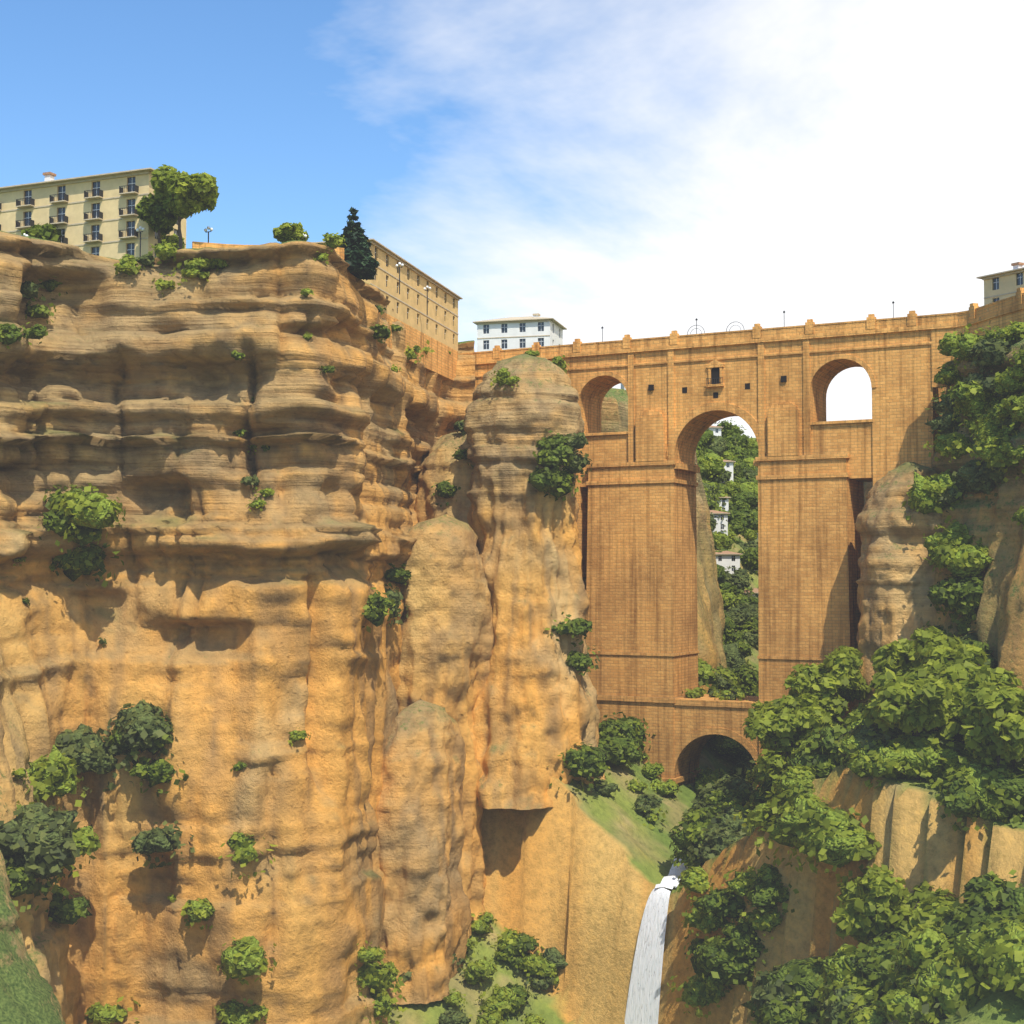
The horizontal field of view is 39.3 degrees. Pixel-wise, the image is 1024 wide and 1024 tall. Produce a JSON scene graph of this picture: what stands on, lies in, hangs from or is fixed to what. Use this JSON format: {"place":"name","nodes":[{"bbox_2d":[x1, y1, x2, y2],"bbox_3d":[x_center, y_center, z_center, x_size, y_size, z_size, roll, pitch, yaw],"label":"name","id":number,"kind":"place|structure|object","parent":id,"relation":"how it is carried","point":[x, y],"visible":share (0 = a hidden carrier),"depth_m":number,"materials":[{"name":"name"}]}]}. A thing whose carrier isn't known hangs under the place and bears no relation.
{"place":"outdoors","nodes":[
{"label":"outdoors","id":0,"kind":"place"},
{"bbox_2d":[0,230,474,1023],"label":"cliff rock","id":1,"kind":"object","parent":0,"point":[222,620],"visible":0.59,"depth_m":187.19,"materials":[{"name":"brown stone"}]},
{"bbox_2d":[0,167,185,258],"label":"apartment building","id":2,"kind":"structure","parent":1,"relation":"on","point":[97,214],"depth_m":205.81,"materials":[{"name":"beige paint"}]},
{"bbox_2d":[192,241,343,259],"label":"low wall","id":3,"kind":"structure","parent":1,"relation":"on","point":[338,250],"depth_m":198.91,"materials":[{"name":"stone"}]},
{"bbox_2d":[138,231,428,314],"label":"lamp posts","id":4,"kind":"object","parent":1,"relation":"on","point":[302,240],"visible":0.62,"depth_m":223.50,"materials":[{"name":"grey metal"}]},
{"bbox_2d":[21,226,430,289],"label":"street lamps","id":5,"kind":"object","parent":4,"relation":"on","point":[211,229],"visible":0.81,"depth_m":204.36,"materials":[{"name":"white"}]},
{"bbox_2d":[339,207,379,280],"bbox_3d":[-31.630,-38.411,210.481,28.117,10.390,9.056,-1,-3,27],"label":"conifer","id":6,"kind":"object","parent":1,"relation":"on","point":[361,261],"depth_m":204.24,"materials":[{"name":"green plant"}]},
{"bbox_2d":[313,238,462,350],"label":"long building","id":7,"kind":"structure","parent":1,"relation":"on","point":[408,305],"depth_m":241.98,"materials":[{"name":"beige paint"}]},
{"bbox_2d":[414,431,474,523],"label":"pinnacle rock","id":8,"kind":"object","parent":1,"relation":"on","point":[439,464],"visible":0.09,"depth_m":241.26,"materials":[{"name":"brown stone"}]},
{"bbox_2d":[396,514,494,938],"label":"rock pillar","id":9,"kind":"structure","parent":1,"relation":"on","point":[448,638],"depth_m":219.31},
{"bbox_2d":[378,312,457,380],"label":"retaining wall","id":10,"kind":"structure","parent":0,"point":[441,361],"depth_m":250.29,"materials":[{"name":"stone"}]},
{"bbox_2d":[0,0,1023,437],"label":"sky","id":11,"kind":"structure","parent":0,"point":[639,169],"materials":[{"name":"blue"}]},
{"bbox_2d":[582,388,726,693],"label":"cliff rock","id":12,"kind":"object","parent":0,"point":[710,608],"visible":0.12,"depth_m":319.83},
{"bbox_2d":[655,857,687,888],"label":"stream water","id":13,"kind":"structure","parent":0,"point":[673,874],"depth_m":210.71,"materials":[{"name":"liquid"}]},
{"bbox_2d":[388,437,1023,1023],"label":"gorge floor","id":14,"kind":"structure","parent":0,"point":[572,875],"depth_m":208.58,"materials":[{"name":"beige stone"}]},
{"bbox_2d":[376,699,471,1004],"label":"rock pillar","id":15,"kind":"structure","parent":14,"relation":"on","point":[427,913],"depth_m":204.57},
{"bbox_2d":[0,193,1023,1023],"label":"tree foliage","id":16,"kind":"object","parent":14,"relation":"on","point":[154,213],"visible":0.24,"depth_m":187.78,"materials":[{"name":"green plant"}]},
{"bbox_2d":[0,254,1023,1023],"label":"shrubs","id":17,"kind":"object","parent":14,"relation":"on","point":[54,854],"visible":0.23,"depth_m":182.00,"materials":[{"name":"green plant"}]},
{"bbox_2d":[11,164,1023,1023],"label":"shrub foliage","id":18,"kind":"object","parent":14,"relation":"on","point":[907,692],"visible":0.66,"depth_m":180.45,"materials":[{"name":"green plant"}]},
{"bbox_2d":[472,313,566,351],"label":"white building","id":19,"kind":"structure","parent":14,"relation":"on","point":[515,332],"depth_m":299.93,"materials":[{"name":"paint"}]},
{"bbox_2d":[35,174,1004,908],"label":"trunks","id":20,"kind":"object","parent":14,"relation":"on","point":[999,758],"visible":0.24,"depth_m":197.52,"materials":[{"name":"brown plant"}]},
{"bbox_2d":[464,354,604,809],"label":"rock pinnacle","id":21,"kind":"object","parent":14,"relation":"on","point":[536,712],"visible":0.82,"depth_m":226.00,"materials":[{"name":"brown stone"}]},
{"bbox_2d":[624,888,670,1023],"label":"waterfall water","id":22,"kind":"structure","parent":14,"relation":"on","point":[642,1006],"depth_m":203.97,"materials":[{"name":"liquid"}]},
{"bbox_2d":[458,310,943,788],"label":"stone bridge","id":23,"kind":"structure","parent":14,"relation":"on","point":[635,495],"depth_m":242.97,"materials":[{"name":"stone"}]},
{"bbox_2d":[648,367,786,397],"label":"bridge windows","id":24,"kind":"structure","parent":23,"relation":"attached to","point":[715,373],"depth_m":244.09,"materials":[{"name":"black"}]},
{"bbox_2d":[601,301,893,384],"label":"bridge ironwork","id":25,"kind":"object","parent":23,"relation":"on","point":[696,319],"visible":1,"depth_m":243.69,"materials":[{"name":"grey metal"}]},
{"bbox_2d":[708,426,722,436],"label":"house","id":26,"kind":"structure","parent":14,"relation":"on","point":[716,430],"depth_m":539.99,"materials":[{"name":"paint"}]},
{"bbox_2d":[710,510,729,535],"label":"house","id":27,"kind":"structure","parent":14,"relation":"on","point":[721,528],"depth_m":448.87,"materials":[{"name":"paint"}]},
{"bbox_2d":[714,496,730,511],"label":"house","id":28,"kind":"structure","parent":14,"relation":"on","point":[725,507],"depth_m":475.25,"materials":[{"name":"paint"}]},
{"bbox_2d":[721,460,735,482],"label":"house","id":29,"kind":"structure","parent":14,"relation":"on","point":[729,465],"depth_m":507.24,"materials":[{"name":"paint"}]},
{"bbox_2d":[715,550,742,573],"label":"house","id":30,"kind":"structure","parent":14,"relation":"on","point":[728,559],"depth_m":421.80,"materials":[{"name":"paint"}]},
{"bbox_2d":[743,588,757,597],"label":"house","id":31,"kind":"structure","parent":14,"relation":"on","point":[755,591],"depth_m":420.81,"materials":[{"name":"paint"}]},
{"bbox_2d":[976,262,1023,304],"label":"building","id":32,"kind":"structure","parent":14,"relation":"on","point":[1002,285],"depth_m":224.78,"materials":[{"name":"beige paint"}]},
{"bbox_2d":[864,387,946,504],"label":"cliff rock","id":33,"kind":"object","parent":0,"point":[868,486],"depth_m":339.46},
{"bbox_2d":[932,337,1023,689],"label":"cliff rock","id":34,"kind":"object","parent":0,"point":[998,627],"visible":0.17,"depth_m":203.12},
{"bbox_2d":[846,462,943,716],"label":"pinnacle rock","id":35,"kind":"object","parent":34,"relation":"on","point":[895,581],"visible":0.34,"depth_m":217.13,"materials":[{"name":"brown stone"}]},
{"bbox_2d":[931,287,1023,387],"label":"retaining wall","id":36,"kind":"structure","parent":34,"relation":"on","point":[1002,313],"depth_m":222.59,"materials":[{"name":"stone"}]}
]}

